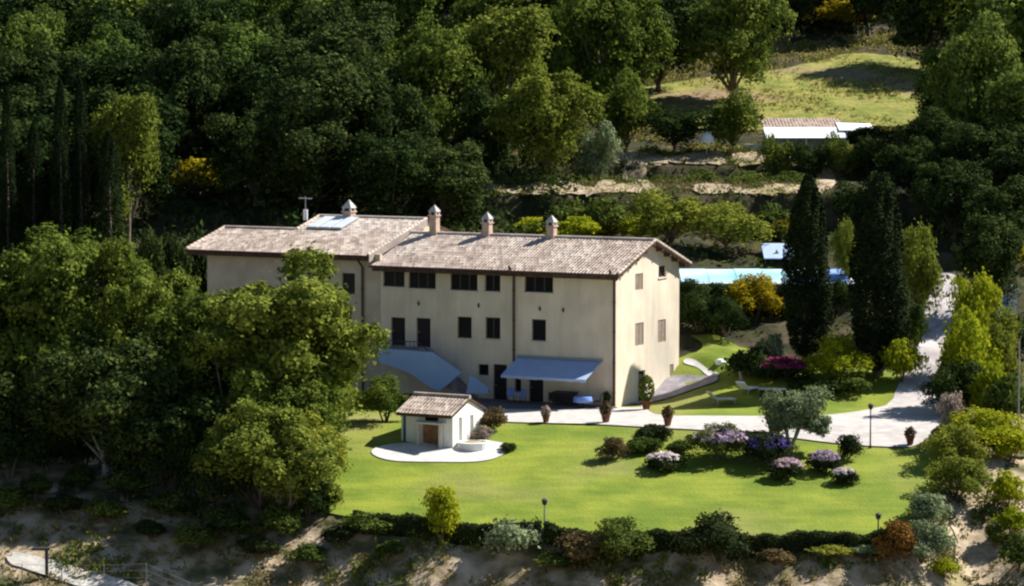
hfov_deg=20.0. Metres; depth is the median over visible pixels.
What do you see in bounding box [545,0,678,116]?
oak tree
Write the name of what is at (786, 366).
flowering shrub
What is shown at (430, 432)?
door
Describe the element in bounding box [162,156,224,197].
broom bush
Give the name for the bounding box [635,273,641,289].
window
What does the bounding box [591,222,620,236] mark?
broom bush
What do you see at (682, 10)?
oak tree
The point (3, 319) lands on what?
oak tree
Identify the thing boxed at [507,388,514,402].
garden chair
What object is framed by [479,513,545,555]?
shrub
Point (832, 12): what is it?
broom bush
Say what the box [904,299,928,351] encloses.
shrub
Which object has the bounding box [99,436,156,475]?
shrub
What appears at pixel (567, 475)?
lawn
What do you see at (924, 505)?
shrub
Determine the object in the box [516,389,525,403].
garden chair
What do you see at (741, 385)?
sun lounger
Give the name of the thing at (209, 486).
shrub
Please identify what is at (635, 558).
bank scrub
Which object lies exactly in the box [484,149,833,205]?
terrace dry grass
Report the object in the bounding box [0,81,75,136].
oak tree
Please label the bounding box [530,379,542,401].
door
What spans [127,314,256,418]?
oak tree
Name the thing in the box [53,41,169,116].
oak tree
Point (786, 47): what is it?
meadow weeds
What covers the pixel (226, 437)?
oak tree
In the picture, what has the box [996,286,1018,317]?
gate pillar
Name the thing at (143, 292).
oak tree
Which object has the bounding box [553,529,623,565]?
shrub
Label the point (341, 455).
oak tree
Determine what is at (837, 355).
shrub
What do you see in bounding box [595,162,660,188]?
dirt slope
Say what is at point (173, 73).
oak tree
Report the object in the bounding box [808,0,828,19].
oak tree
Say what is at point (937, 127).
oak tree
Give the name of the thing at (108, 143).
cypress tree
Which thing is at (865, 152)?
young tree
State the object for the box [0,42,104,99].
oak tree
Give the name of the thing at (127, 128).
oak tree
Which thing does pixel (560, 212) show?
shrub
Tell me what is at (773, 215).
shrub
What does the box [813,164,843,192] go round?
dirt slope
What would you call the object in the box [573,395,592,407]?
round table
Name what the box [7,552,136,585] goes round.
gravel path
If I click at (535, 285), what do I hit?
window
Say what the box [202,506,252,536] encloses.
shrub
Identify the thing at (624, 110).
oak tree
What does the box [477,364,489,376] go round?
window
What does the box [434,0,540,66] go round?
oak tree
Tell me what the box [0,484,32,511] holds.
shrub
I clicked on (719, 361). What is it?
boulder
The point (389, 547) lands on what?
shrub
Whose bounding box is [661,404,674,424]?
flower pot
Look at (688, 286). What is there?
shrub
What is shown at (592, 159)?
young tree
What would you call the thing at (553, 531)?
hedge
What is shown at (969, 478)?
shrub
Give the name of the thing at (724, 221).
orchard tree
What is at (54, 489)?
boulder
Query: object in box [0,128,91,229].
oak tree
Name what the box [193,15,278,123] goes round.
oak tree
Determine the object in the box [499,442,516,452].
shrub
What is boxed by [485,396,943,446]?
driveway
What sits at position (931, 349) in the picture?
road
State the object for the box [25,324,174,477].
oak tree
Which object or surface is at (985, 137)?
oak tree
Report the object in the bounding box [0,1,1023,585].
hillside
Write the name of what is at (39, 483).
shrub
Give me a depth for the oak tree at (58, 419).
171.40 m
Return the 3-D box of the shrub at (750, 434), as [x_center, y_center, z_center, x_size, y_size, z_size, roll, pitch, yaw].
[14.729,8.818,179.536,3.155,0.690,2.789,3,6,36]
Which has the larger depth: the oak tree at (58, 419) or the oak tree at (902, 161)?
the oak tree at (902, 161)
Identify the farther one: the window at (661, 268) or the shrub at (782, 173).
the shrub at (782, 173)
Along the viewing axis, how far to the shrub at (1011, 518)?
166.07 m
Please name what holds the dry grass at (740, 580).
on the hillside
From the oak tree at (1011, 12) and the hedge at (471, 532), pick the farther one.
the oak tree at (1011, 12)
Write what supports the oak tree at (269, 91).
on the hillside
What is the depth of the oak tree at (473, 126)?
245.39 m
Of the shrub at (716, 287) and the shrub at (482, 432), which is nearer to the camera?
the shrub at (482, 432)
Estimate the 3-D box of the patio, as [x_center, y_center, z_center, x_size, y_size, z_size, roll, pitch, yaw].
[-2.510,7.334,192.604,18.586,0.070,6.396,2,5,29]
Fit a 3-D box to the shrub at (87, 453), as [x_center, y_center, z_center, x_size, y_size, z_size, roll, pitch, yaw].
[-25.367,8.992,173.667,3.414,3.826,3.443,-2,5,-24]
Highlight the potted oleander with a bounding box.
[638,374,654,409]
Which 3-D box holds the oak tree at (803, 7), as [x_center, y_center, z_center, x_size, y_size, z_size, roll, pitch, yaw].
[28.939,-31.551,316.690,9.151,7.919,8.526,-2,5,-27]
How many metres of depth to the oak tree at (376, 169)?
229.45 m
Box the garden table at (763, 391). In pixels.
[759,387,785,397]
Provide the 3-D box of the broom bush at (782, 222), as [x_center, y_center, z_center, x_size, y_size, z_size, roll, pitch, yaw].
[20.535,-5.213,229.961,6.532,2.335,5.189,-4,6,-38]
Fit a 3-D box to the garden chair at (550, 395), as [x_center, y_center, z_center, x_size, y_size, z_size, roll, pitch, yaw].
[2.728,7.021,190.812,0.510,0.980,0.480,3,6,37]
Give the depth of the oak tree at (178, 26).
267.44 m
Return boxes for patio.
[361,393,615,408]
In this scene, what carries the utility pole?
on the hillside
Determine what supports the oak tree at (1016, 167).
on the hillside
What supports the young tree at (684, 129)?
on the hillside
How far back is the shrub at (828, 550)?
160.47 m
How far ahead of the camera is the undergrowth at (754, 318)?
224.08 m
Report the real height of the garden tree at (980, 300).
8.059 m
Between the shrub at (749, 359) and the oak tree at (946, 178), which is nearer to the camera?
the shrub at (749, 359)
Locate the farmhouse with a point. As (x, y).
(487, 312)
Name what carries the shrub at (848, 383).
on the hillside
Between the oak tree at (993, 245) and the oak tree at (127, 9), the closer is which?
the oak tree at (993, 245)
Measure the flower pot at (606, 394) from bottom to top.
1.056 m
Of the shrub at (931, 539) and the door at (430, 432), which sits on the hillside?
the shrub at (931, 539)
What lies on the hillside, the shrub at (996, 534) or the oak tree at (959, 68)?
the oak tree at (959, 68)
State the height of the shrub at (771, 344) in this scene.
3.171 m
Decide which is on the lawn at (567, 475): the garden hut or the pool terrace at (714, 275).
the garden hut
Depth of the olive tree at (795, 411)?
176.08 m
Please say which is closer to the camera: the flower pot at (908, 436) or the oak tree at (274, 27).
the flower pot at (908, 436)
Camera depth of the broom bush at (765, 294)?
209.06 m
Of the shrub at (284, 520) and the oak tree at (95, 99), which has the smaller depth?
the shrub at (284, 520)
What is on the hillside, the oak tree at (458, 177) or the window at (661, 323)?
the oak tree at (458, 177)
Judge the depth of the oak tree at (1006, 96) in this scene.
238.13 m
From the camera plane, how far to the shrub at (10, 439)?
171.10 m
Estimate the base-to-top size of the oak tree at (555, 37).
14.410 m
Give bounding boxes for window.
[343,273,355,295]
[343,306,351,323]
[382,271,405,287]
[407,270,436,289]
[449,271,478,291]
[456,317,472,339]
[459,418,460,440]
[470,415,471,437]
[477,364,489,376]
[483,272,500,292]
[484,317,500,340]
[515,378,520,392]
[523,274,553,293]
[530,319,546,342]
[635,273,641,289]
[635,322,642,345]
[658,265,667,278]
[658,319,664,341]
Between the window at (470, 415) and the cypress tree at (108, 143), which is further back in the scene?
the cypress tree at (108, 143)
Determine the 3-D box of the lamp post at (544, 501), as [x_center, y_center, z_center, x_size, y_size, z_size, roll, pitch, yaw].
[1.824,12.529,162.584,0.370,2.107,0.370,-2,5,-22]
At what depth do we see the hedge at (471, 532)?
162.74 m
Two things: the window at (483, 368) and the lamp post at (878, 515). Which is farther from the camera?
the window at (483, 368)
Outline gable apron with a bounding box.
[629,375,717,403]
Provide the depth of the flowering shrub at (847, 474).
170.78 m
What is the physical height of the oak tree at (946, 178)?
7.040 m
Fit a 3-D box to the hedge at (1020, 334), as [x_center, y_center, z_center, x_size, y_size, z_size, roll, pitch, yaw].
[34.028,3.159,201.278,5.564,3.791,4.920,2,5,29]
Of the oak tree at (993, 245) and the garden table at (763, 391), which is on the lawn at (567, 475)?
the garden table at (763, 391)
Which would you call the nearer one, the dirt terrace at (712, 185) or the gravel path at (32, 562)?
the gravel path at (32, 562)
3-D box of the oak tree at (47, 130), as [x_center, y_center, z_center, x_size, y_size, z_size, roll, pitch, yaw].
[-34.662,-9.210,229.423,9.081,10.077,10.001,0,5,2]
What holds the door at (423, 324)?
in the farmhouse
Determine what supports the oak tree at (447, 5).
on the hillside
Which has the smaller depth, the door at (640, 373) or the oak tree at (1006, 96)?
the door at (640, 373)
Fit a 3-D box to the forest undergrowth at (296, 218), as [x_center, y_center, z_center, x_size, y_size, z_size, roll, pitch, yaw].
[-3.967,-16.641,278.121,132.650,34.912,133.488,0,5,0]
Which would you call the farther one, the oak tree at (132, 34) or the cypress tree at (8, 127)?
the oak tree at (132, 34)
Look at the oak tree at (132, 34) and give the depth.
269.33 m
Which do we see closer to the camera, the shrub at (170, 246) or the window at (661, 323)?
the window at (661, 323)
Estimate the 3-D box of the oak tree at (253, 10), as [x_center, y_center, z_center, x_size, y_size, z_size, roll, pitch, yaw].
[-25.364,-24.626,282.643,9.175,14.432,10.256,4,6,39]
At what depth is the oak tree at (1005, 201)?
222.72 m
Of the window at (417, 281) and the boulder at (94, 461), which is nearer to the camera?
the boulder at (94, 461)
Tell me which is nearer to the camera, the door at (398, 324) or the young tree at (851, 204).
the door at (398, 324)
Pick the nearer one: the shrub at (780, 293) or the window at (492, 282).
the window at (492, 282)
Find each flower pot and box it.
[540,405,551,421]
[599,401,612,421]
[602,391,610,402]
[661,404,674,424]
[904,426,916,444]
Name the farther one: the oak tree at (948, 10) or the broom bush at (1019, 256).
the oak tree at (948, 10)
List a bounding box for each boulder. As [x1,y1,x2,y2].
[45,485,57,492]
[85,455,98,464]
[715,358,725,364]
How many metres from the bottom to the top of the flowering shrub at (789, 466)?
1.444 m
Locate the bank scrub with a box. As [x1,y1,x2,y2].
[0,489,1023,585]
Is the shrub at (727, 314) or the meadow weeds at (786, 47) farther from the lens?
the meadow weeds at (786, 47)
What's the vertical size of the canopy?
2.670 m
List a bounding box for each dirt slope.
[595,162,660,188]
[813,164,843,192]
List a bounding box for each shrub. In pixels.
[0,400,53,477]
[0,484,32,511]
[14,472,52,500]
[41,492,90,515]
[58,463,96,494]
[63,428,101,468]
[81,499,135,522]
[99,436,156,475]
[100,469,157,499]
[132,519,167,538]
[134,224,171,288]
[143,489,205,516]
[156,227,193,291]
[167,523,221,548]
[174,443,259,511]
[175,230,206,300]
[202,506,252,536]
[235,535,283,557]
[257,504,305,537]
[266,487,304,510]
[274,473,343,518]
[282,542,331,564]
[317,476,345,509]
[320,522,357,545]
[341,511,398,535]
[372,540,406,557]
[418,482,462,545]
[468,425,494,439]
[479,406,507,431]
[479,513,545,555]
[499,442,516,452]
[533,550,569,568]
[538,553,584,568]
[543,197,586,222]
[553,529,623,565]
[579,515,659,560]
[594,435,629,460]
[626,436,664,453]
[633,423,673,440]
[641,451,686,472]
[663,439,696,453]
[666,508,754,566]
[679,276,712,305]
[679,288,713,331]
[684,167,722,181]
[684,421,751,460]
[695,293,751,337]
[701,281,737,307]
[720,345,771,378]
[725,279,763,314]
[734,170,769,181]
[735,430,766,440]
[742,430,799,465]
[745,201,791,240]
[750,356,815,382]
[754,330,784,360]
[756,548,797,565]
[766,457,805,481]
[768,284,799,316]
[770,170,803,181]
[785,378,843,392]
[801,333,875,379]
[803,544,859,557]
[804,449,842,473]
[823,276,856,315]
[826,375,872,393]
[829,466,861,484]
[833,433,864,460]
[849,544,882,555]
[870,517,918,563]
[877,337,930,382]
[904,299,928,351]
[904,492,954,523]
[904,519,961,563]
[915,358,985,412]
[920,422,990,464]
[922,454,995,502]
[926,557,963,577]
[929,423,940,437]
[932,405,1023,453]
[935,388,964,429]
[963,358,1007,409]
[980,372,1023,420]
[984,469,1023,505]
[984,520,1005,547]
[987,425,1023,461]
[990,504,1023,534]
[996,532,1023,572]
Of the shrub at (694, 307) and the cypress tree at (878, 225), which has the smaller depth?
the cypress tree at (878, 225)
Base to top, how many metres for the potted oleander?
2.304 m
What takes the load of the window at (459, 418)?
in the garden hut
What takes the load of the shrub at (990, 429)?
on the hillside
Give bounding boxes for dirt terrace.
[473,180,659,196]
[615,150,725,164]
[691,182,799,195]
[732,151,796,169]
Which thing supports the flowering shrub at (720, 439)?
on the lawn at (567, 475)
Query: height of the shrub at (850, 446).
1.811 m
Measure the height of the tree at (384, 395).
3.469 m
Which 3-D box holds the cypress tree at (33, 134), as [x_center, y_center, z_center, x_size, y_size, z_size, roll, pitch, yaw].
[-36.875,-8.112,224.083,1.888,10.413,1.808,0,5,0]
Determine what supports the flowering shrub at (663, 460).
on the lawn at (567, 475)
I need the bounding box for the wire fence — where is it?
[2,563,429,585]
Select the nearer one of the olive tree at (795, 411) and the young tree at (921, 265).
the olive tree at (795, 411)
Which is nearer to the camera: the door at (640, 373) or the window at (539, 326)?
the window at (539, 326)
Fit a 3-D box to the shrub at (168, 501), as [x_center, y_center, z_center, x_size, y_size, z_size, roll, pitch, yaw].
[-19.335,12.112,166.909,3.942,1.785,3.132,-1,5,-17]
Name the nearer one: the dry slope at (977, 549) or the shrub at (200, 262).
the dry slope at (977, 549)
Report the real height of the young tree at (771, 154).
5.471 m
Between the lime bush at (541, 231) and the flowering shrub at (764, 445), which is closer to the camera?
the flowering shrub at (764, 445)
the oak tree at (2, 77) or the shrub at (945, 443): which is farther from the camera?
the oak tree at (2, 77)
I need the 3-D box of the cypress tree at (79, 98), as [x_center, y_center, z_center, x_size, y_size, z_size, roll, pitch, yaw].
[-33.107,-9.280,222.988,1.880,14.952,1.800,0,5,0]
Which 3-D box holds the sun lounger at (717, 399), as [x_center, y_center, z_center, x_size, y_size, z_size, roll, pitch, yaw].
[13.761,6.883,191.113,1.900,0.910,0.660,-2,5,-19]
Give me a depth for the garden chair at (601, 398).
190.22 m
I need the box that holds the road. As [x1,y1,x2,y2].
[892,273,960,404]
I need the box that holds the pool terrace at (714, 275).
[679,269,858,312]
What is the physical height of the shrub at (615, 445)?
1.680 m
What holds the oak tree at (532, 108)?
on the hillside
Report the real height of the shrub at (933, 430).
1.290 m
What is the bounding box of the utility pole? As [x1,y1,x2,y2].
[1018,339,1019,425]
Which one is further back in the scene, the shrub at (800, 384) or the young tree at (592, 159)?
the young tree at (592, 159)
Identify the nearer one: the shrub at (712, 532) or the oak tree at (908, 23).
the shrub at (712, 532)
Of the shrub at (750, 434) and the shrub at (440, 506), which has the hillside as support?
the shrub at (440, 506)
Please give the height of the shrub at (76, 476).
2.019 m
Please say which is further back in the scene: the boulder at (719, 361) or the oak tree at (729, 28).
the oak tree at (729, 28)
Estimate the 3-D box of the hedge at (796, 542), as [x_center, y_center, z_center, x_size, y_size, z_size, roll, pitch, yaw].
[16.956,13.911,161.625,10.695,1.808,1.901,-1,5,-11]
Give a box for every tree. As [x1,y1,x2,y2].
[0,0,82,35]
[0,14,56,92]
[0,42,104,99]
[0,49,11,113]
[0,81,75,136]
[0,86,17,251]
[0,105,25,208]
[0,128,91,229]
[0,221,141,397]
[0,256,43,402]
[0,347,65,470]
[6,3,91,53]
[13,353,98,463]
[22,121,45,238]
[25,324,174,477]
[36,113,120,229]
[49,78,72,236]
[52,0,153,53]
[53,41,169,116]
[62,80,190,154]
[64,0,160,48]
[64,19,149,69]
[68,103,185,224]
[70,75,92,241]
[77,229,201,378]
[84,86,162,241]
[89,361,235,485]
[92,130,127,244]
[117,32,251,165]
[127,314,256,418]
[135,0,246,50]
[138,286,309,426]
[147,0,242,101]
[189,240,390,421]
[189,393,336,511]
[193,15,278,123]
[198,107,304,205]
[216,36,325,148]
[217,0,293,31]
[228,13,313,98]
[237,418,338,530]
[251,46,375,201]
[253,66,370,189]
[261,360,352,450]
[262,104,353,214]
[266,0,364,32]
[280,13,397,63]
[282,407,353,483]
[287,0,402,54]
[328,75,442,184]
[330,33,426,177]
[336,127,433,215]
[351,372,410,421]
[356,0,442,56]
[377,17,495,149]
[407,135,493,223]
[411,0,457,34]
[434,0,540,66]
[448,0,560,151]
[450,81,514,174]
[481,67,608,178]
[519,0,593,97]
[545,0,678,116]
[560,0,688,90]
[570,119,622,180]
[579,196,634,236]
[595,65,661,149]
[623,185,701,243]
[629,107,714,152]
[640,0,701,91]
[672,198,775,253]
[677,0,797,98]
[705,86,765,152]
[755,132,797,177]
[757,385,834,449]
[764,0,821,36]
[776,139,835,178]
[780,172,834,361]
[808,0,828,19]
[822,0,892,35]
[822,124,899,146]
[822,129,857,180]
[826,170,901,225]
[827,213,859,280]
[846,171,911,376]
[851,132,887,179]
[872,134,942,201]
[881,0,966,66]
[890,105,969,164]
[900,216,944,328]
[906,157,995,240]
[910,42,974,152]
[912,0,980,37]
[916,6,1023,161]
[929,304,1003,406]
[935,118,1023,190]
[942,0,1023,77]
[946,266,1006,357]
[950,208,1023,316]
[953,173,1023,241]
[978,63,1023,186]
[978,132,1023,187]
[983,304,1023,383]
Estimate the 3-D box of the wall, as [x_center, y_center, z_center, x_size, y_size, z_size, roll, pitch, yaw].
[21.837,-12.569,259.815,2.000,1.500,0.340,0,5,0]
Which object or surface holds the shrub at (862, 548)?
on the hillside
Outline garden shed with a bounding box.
[761,118,846,150]
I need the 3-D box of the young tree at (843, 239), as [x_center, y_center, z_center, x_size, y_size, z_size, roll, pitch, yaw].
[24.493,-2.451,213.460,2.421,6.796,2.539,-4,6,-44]
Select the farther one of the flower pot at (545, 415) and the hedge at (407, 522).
the flower pot at (545, 415)
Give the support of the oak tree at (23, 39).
on the hillside
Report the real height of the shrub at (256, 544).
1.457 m
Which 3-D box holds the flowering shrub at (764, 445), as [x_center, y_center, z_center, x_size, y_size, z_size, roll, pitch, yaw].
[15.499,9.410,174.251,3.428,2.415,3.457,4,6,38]
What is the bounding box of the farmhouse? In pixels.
[185,196,691,406]
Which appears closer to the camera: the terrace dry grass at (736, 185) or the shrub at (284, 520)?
the shrub at (284, 520)
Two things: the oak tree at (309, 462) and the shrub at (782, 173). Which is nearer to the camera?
the oak tree at (309, 462)
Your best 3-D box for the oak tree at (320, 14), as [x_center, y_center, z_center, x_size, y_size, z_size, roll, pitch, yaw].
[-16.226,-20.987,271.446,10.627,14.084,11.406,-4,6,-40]
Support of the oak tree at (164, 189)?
on the hillside
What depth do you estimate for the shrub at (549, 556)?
160.21 m
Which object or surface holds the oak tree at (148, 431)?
on the hillside
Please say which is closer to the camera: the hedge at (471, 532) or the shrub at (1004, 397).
the hedge at (471, 532)
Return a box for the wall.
[745,144,765,149]
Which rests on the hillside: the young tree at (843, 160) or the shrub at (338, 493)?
the young tree at (843, 160)
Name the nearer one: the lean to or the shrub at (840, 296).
the shrub at (840, 296)
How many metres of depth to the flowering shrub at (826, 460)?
172.63 m
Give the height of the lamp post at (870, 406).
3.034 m
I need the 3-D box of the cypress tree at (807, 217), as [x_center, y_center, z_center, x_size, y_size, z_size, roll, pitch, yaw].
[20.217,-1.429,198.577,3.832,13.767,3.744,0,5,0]
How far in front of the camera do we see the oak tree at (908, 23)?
299.07 m
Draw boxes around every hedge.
[352,509,443,539]
[447,519,541,546]
[543,521,700,557]
[724,527,891,560]
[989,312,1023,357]
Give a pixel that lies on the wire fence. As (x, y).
(61, 565)
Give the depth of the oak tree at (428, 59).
246.66 m
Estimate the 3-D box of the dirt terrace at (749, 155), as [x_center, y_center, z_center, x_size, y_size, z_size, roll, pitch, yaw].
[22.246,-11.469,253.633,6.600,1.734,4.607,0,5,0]
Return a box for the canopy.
[761,243,788,265]
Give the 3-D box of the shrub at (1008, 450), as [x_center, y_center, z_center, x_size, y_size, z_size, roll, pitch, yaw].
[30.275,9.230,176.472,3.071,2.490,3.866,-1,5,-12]
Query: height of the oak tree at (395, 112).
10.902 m
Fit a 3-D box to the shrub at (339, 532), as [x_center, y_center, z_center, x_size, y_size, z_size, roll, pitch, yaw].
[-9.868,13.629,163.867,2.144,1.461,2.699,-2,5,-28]
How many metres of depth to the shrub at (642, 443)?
176.45 m
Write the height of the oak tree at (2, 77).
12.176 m
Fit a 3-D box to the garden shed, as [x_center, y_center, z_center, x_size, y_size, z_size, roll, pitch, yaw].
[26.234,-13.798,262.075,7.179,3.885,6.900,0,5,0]
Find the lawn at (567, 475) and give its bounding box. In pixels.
[295,334,945,535]
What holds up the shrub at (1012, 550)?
on the hillside
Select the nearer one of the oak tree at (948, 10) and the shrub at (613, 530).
the shrub at (613, 530)
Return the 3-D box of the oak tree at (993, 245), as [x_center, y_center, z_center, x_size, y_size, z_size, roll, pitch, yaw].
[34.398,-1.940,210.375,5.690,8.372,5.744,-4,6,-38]
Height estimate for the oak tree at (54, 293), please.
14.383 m
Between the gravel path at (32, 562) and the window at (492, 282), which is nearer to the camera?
the gravel path at (32, 562)
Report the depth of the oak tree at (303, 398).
170.50 m
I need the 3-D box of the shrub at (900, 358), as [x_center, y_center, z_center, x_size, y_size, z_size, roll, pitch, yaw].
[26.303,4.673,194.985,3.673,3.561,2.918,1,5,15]
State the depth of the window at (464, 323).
196.22 m
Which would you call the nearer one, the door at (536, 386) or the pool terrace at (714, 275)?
the door at (536, 386)
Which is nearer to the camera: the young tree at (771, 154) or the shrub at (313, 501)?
the shrub at (313, 501)
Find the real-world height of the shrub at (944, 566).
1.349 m
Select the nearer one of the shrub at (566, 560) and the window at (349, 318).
the shrub at (566, 560)
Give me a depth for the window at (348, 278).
200.24 m
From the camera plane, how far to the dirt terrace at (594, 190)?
238.28 m
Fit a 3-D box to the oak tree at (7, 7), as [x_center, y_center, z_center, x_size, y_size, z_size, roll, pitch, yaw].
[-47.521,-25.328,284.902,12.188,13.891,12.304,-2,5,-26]
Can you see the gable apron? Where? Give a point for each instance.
(671, 386)
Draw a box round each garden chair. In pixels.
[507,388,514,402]
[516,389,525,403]
[548,392,558,406]
[593,393,602,406]
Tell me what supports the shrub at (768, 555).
on the hillside
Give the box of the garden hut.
[396,392,486,448]
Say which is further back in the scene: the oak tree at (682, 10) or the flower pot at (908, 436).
the oak tree at (682, 10)
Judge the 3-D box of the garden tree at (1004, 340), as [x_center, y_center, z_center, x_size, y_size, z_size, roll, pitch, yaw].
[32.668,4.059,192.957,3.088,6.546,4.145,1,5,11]
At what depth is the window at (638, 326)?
194.13 m
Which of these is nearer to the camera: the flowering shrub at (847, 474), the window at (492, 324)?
the flowering shrub at (847, 474)
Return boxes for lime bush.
[512,216,545,234]
[557,215,600,235]
[610,214,649,237]
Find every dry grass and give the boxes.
[0,486,1023,585]
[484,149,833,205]
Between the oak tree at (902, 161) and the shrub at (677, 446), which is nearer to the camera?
the shrub at (677, 446)
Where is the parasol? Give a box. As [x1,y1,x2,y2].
[699,131,713,153]
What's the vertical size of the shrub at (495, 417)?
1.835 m
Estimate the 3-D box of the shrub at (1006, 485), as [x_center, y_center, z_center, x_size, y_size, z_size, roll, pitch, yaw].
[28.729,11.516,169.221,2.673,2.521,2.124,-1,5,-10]
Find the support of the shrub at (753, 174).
on the hillside
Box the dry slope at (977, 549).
[915,455,1007,585]
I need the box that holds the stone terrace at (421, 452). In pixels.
[371,440,505,461]
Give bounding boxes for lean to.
[836,123,874,146]
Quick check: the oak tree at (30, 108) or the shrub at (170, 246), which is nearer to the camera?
the shrub at (170, 246)
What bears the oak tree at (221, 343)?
on the hillside
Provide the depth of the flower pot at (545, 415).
182.71 m
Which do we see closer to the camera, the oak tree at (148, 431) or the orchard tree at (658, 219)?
the oak tree at (148, 431)
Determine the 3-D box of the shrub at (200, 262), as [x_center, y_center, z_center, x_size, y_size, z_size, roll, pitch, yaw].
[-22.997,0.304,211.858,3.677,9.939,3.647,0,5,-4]
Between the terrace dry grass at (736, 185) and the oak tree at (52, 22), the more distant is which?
the oak tree at (52, 22)
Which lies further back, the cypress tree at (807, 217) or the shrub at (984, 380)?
the cypress tree at (807, 217)
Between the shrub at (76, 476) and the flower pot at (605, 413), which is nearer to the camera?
the shrub at (76, 476)
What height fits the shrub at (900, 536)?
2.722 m
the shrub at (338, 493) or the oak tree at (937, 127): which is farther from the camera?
the oak tree at (937, 127)
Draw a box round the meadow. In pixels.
[644,53,924,129]
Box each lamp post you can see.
[542,498,547,531]
[868,403,873,448]
[875,512,881,529]
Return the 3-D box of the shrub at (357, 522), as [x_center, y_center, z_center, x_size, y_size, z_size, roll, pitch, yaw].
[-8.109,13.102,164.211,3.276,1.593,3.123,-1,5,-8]
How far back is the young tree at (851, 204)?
231.19 m
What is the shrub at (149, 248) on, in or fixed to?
on the hillside
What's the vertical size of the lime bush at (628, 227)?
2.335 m
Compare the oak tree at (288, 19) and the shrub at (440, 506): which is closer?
the shrub at (440, 506)
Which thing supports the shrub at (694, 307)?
on the hillside
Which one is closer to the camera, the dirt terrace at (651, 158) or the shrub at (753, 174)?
the shrub at (753, 174)
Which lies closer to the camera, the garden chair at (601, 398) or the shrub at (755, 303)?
the garden chair at (601, 398)
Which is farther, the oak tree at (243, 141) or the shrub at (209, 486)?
the oak tree at (243, 141)
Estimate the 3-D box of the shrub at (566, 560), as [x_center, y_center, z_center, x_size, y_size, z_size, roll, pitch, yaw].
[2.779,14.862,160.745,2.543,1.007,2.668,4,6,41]
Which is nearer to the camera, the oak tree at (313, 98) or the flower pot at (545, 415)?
the flower pot at (545, 415)
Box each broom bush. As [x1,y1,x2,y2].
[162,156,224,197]
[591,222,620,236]
[723,271,784,319]
[748,214,789,238]
[802,0,875,27]
[1009,245,1023,270]
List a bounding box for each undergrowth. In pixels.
[0,0,962,265]
[261,147,1023,338]
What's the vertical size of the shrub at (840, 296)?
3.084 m
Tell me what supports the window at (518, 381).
in the farmhouse
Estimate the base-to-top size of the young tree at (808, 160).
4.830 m
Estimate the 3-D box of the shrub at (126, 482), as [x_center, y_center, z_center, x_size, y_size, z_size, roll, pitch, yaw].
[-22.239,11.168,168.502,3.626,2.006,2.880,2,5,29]
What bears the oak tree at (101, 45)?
on the hillside
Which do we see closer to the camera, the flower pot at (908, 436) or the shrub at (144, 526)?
the shrub at (144, 526)
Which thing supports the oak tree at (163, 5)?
on the hillside
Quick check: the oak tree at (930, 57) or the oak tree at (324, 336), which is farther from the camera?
the oak tree at (930, 57)
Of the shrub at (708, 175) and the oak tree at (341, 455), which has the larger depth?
the shrub at (708, 175)
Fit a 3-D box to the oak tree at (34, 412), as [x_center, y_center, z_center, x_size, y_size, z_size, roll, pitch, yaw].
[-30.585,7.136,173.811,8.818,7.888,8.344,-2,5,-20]
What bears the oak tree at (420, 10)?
on the hillside
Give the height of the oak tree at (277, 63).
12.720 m
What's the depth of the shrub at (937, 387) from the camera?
185.13 m
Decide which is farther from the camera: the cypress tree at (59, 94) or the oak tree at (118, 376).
the cypress tree at (59, 94)
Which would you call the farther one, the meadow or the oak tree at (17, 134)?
the meadow
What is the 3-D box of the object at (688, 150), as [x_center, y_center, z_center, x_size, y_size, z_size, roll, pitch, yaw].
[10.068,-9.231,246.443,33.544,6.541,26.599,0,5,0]
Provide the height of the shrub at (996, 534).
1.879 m
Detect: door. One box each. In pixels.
[392,317,404,345]
[417,318,430,346]
[423,424,437,444]
[494,364,506,399]
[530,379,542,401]
[638,370,642,400]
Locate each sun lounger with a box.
[706,391,735,404]
[736,381,758,394]
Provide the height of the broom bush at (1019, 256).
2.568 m
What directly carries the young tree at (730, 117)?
on the hillside
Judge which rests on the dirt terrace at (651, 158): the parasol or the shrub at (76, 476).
the parasol
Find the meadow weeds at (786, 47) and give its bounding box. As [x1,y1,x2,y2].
[591,31,940,151]
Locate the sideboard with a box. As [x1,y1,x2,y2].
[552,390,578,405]
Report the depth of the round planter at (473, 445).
177.04 m
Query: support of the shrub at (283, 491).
on the hillside
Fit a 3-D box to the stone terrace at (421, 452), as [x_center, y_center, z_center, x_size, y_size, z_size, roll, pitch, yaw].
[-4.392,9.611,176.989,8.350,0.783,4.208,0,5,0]
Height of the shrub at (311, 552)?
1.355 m
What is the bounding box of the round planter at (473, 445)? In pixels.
[458,440,489,451]
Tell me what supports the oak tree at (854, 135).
on the hillside
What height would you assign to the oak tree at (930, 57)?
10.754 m
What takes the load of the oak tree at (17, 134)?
on the hillside
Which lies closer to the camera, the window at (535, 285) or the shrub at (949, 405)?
the shrub at (949, 405)
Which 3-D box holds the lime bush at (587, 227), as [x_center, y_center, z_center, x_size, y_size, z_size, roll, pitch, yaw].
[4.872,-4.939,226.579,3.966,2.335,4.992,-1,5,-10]
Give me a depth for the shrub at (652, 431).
178.77 m
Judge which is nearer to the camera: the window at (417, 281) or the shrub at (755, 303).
the window at (417, 281)
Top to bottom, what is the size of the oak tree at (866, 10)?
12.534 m

